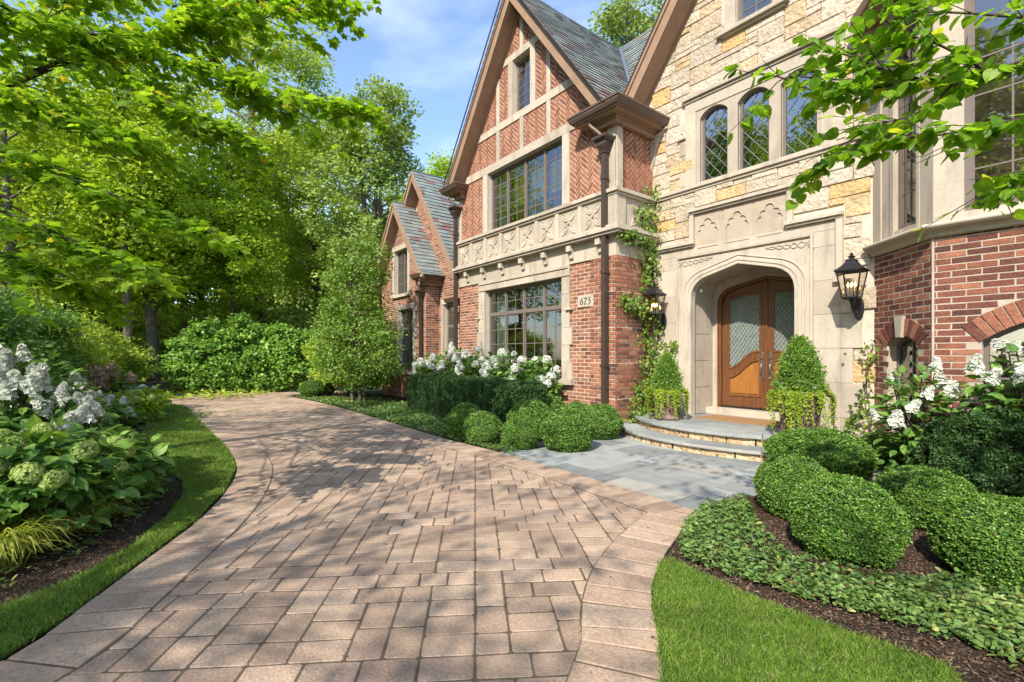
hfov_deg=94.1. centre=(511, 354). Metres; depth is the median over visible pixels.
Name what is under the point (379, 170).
shade tree
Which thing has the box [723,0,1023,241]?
redbud tree
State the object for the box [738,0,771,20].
window
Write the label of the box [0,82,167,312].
woodland tree
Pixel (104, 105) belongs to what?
woodland tree
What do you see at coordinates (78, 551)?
groundcover
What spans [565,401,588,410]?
boxwood
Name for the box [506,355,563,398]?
hydrangea
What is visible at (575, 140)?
house
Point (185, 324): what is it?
woodland tree
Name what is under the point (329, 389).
boxwood
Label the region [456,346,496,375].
hydrangea
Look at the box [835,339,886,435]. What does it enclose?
climbing ivy
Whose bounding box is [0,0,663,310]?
sky
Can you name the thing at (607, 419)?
boxwood
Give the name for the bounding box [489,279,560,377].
window
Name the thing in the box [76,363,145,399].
hydrangea
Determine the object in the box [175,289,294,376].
shrub
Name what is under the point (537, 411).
boxwood
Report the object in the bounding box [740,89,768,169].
window
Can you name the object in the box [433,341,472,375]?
hydrangea
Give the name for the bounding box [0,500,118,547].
golden grass
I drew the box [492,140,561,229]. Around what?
window
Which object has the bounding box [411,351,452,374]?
hydrangea
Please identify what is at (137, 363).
shrub
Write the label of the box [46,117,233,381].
woodland tree
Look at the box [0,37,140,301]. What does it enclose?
woodland tree
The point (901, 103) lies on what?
window
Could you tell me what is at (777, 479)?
boxwood
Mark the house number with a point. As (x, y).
(585, 301)
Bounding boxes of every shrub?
[0,283,98,385]
[0,293,74,380]
[5,294,120,390]
[52,293,145,344]
[72,314,131,374]
[102,331,167,392]
[105,302,191,380]
[139,322,200,379]
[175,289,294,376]
[262,304,323,376]
[300,321,394,394]
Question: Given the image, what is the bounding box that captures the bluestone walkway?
[501,429,883,510]
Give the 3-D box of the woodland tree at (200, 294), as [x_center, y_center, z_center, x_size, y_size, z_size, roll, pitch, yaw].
[-21.562,-8.464,32.908,10.882,20.038,11.539,0,0,-38]
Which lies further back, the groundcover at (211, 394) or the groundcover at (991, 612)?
the groundcover at (211, 394)
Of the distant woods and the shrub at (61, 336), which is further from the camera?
the distant woods
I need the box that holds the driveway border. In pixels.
[0,397,695,681]
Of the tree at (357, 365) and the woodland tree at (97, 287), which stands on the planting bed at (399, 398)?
the tree at (357, 365)
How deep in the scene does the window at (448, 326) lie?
15.21 m
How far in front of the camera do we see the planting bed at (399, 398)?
11.27 m
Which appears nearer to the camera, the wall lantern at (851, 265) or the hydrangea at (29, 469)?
the hydrangea at (29, 469)
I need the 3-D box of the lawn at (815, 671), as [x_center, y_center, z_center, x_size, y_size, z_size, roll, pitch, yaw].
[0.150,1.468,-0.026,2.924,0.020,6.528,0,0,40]
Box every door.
[723,280,779,408]
[767,280,793,409]
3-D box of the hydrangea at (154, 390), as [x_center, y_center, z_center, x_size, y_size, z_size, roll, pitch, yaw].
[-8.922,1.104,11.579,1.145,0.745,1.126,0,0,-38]
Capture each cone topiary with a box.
[648,350,684,392]
[769,333,830,394]
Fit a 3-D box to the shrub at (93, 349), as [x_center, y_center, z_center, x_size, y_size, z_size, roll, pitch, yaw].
[-10.637,0.097,10.469,3.208,2.855,3.133,0,0,-38]
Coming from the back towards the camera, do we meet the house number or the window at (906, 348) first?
the house number
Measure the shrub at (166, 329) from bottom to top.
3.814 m
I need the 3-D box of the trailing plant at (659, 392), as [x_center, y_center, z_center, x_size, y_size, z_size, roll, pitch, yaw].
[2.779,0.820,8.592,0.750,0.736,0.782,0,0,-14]
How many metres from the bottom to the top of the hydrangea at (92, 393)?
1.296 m
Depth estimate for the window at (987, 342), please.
5.42 m
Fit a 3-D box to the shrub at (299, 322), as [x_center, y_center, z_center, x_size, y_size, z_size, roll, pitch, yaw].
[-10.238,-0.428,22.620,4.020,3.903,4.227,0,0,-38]
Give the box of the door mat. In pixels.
[696,414,779,427]
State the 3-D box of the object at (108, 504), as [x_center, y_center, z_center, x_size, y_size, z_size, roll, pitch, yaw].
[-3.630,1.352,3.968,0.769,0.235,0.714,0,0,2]
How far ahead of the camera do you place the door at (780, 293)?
8.74 m
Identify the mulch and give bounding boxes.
[0,393,251,603]
[672,496,1023,681]
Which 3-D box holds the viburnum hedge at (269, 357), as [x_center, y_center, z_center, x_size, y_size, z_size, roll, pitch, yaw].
[-9.861,-0.089,18.578,6.720,3.233,2.035,0,0,-18]
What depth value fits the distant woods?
40.78 m
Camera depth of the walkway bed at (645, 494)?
5.07 m
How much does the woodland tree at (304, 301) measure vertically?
13.013 m
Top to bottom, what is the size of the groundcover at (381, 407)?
0.203 m
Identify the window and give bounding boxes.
[398,249,406,293]
[403,309,412,370]
[447,305,452,371]
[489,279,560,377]
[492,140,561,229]
[517,54,529,111]
[702,106,726,180]
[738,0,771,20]
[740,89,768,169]
[783,69,816,155]
[897,336,917,437]
[898,20,915,229]
[965,0,1023,210]
[984,324,1023,403]
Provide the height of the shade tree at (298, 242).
14.865 m
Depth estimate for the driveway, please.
3.24 m
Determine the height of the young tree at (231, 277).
9.278 m
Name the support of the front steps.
on the bluestone walkway
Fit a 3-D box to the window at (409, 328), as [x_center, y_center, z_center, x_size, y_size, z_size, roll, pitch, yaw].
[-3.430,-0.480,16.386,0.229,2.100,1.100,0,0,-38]
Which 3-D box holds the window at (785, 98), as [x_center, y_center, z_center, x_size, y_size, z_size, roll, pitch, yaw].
[4.645,-3.880,7.659,0.050,1.340,0.530,0,0,-38]
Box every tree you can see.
[0,0,405,330]
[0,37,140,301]
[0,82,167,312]
[0,82,186,317]
[3,0,219,389]
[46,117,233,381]
[97,97,271,370]
[134,81,279,331]
[163,164,292,325]
[177,1,346,328]
[213,207,348,328]
[260,118,383,311]
[293,73,434,386]
[306,232,407,400]
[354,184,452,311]
[415,147,456,341]
[587,0,664,47]
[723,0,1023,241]
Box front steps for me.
[620,412,862,461]
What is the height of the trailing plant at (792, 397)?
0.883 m
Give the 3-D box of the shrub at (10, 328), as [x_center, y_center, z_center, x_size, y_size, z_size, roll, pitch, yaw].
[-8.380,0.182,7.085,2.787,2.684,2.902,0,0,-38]
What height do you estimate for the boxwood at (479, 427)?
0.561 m
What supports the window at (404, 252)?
in the garage wing
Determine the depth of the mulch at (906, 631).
2.84 m
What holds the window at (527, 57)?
in the house
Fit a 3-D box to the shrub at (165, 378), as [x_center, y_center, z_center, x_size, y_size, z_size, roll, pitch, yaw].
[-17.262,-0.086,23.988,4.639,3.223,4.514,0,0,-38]
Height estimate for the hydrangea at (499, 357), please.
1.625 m
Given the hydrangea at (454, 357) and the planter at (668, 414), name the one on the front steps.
the planter at (668, 414)
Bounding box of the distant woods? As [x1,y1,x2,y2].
[1,227,452,331]
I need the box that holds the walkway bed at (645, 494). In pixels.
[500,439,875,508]
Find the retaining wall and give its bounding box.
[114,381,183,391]
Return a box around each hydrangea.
[0,343,109,477]
[0,400,50,498]
[0,413,150,549]
[10,371,115,430]
[31,390,119,438]
[33,423,180,513]
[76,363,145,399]
[96,394,148,431]
[103,389,168,424]
[125,384,172,414]
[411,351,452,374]
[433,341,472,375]
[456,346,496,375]
[481,348,535,380]
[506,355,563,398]
[866,356,967,468]
[939,338,1023,429]
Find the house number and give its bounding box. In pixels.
[578,295,593,307]
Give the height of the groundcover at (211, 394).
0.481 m
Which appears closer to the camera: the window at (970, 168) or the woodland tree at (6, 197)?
the window at (970, 168)
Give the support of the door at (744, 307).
in the house
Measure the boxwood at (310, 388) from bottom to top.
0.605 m
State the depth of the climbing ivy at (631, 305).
9.36 m
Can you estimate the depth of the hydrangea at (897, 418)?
5.33 m
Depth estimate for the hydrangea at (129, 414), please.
8.73 m
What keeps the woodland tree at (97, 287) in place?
on the ground at (178, 481)
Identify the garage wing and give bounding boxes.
[371,170,459,396]
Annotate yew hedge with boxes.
[406,373,547,423]
[914,405,1023,499]
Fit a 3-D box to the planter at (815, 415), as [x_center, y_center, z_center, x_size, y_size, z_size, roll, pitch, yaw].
[4.110,0.848,6.808,0.656,0.644,0.656,0,0,-38]
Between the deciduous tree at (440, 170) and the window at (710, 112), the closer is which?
the window at (710, 112)
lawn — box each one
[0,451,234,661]
[654,559,955,681]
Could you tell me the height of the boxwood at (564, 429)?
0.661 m
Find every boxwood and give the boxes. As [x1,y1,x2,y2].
[298,379,324,396]
[322,381,334,394]
[445,402,480,437]
[462,411,502,445]
[500,415,541,450]
[506,400,551,439]
[540,407,595,451]
[544,392,564,411]
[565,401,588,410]
[581,403,623,439]
[752,451,830,519]
[762,427,878,479]
[789,471,915,569]
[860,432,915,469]
[874,464,976,530]
[926,492,1023,591]
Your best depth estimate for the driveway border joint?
2.63 m
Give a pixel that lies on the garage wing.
(418, 234)
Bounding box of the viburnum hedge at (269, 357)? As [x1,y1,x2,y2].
[153,310,326,393]
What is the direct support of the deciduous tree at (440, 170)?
on the ground at (178, 481)
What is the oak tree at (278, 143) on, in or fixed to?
on the ground at (178, 481)
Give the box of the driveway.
[56,385,645,681]
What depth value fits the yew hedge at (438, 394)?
9.91 m
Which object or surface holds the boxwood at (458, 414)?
on the planting bed at (399, 398)
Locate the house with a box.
[439,0,1023,461]
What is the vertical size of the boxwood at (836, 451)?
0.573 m
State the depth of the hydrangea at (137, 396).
9.86 m
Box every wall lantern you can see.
[642,282,666,329]
[834,252,869,319]
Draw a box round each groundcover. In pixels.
[0,409,276,586]
[139,372,304,399]
[296,395,526,453]
[662,491,1023,667]
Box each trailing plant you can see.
[644,380,690,420]
[765,378,837,431]
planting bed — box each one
[295,395,504,451]
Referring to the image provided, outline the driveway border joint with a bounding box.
[5,397,678,681]
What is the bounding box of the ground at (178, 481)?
[2,379,762,660]
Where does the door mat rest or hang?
on the front steps
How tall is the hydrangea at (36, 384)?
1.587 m
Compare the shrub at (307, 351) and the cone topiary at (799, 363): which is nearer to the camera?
the cone topiary at (799, 363)
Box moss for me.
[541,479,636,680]
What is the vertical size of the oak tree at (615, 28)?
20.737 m
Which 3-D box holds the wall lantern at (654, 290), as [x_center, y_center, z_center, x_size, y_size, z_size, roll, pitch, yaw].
[2.859,-0.950,9.381,0.513,0.940,0.336,0,0,-38]
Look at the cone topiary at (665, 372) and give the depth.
8.50 m
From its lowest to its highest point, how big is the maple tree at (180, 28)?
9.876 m
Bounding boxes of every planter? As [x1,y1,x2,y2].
[653,391,681,419]
[775,390,826,432]
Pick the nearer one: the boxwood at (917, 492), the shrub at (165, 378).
the boxwood at (917, 492)
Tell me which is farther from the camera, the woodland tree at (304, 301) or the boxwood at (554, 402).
the woodland tree at (304, 301)
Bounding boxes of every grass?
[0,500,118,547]
[0,512,83,572]
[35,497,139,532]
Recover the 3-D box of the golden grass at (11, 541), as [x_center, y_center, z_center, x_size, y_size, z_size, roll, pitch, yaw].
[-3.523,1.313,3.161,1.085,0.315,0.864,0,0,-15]
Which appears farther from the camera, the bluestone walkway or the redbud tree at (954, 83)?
the bluestone walkway
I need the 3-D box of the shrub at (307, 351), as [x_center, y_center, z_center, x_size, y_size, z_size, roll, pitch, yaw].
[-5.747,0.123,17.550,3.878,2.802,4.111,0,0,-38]
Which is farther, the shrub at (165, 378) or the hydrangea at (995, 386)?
the shrub at (165, 378)
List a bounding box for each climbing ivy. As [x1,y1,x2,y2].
[612,183,678,428]
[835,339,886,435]

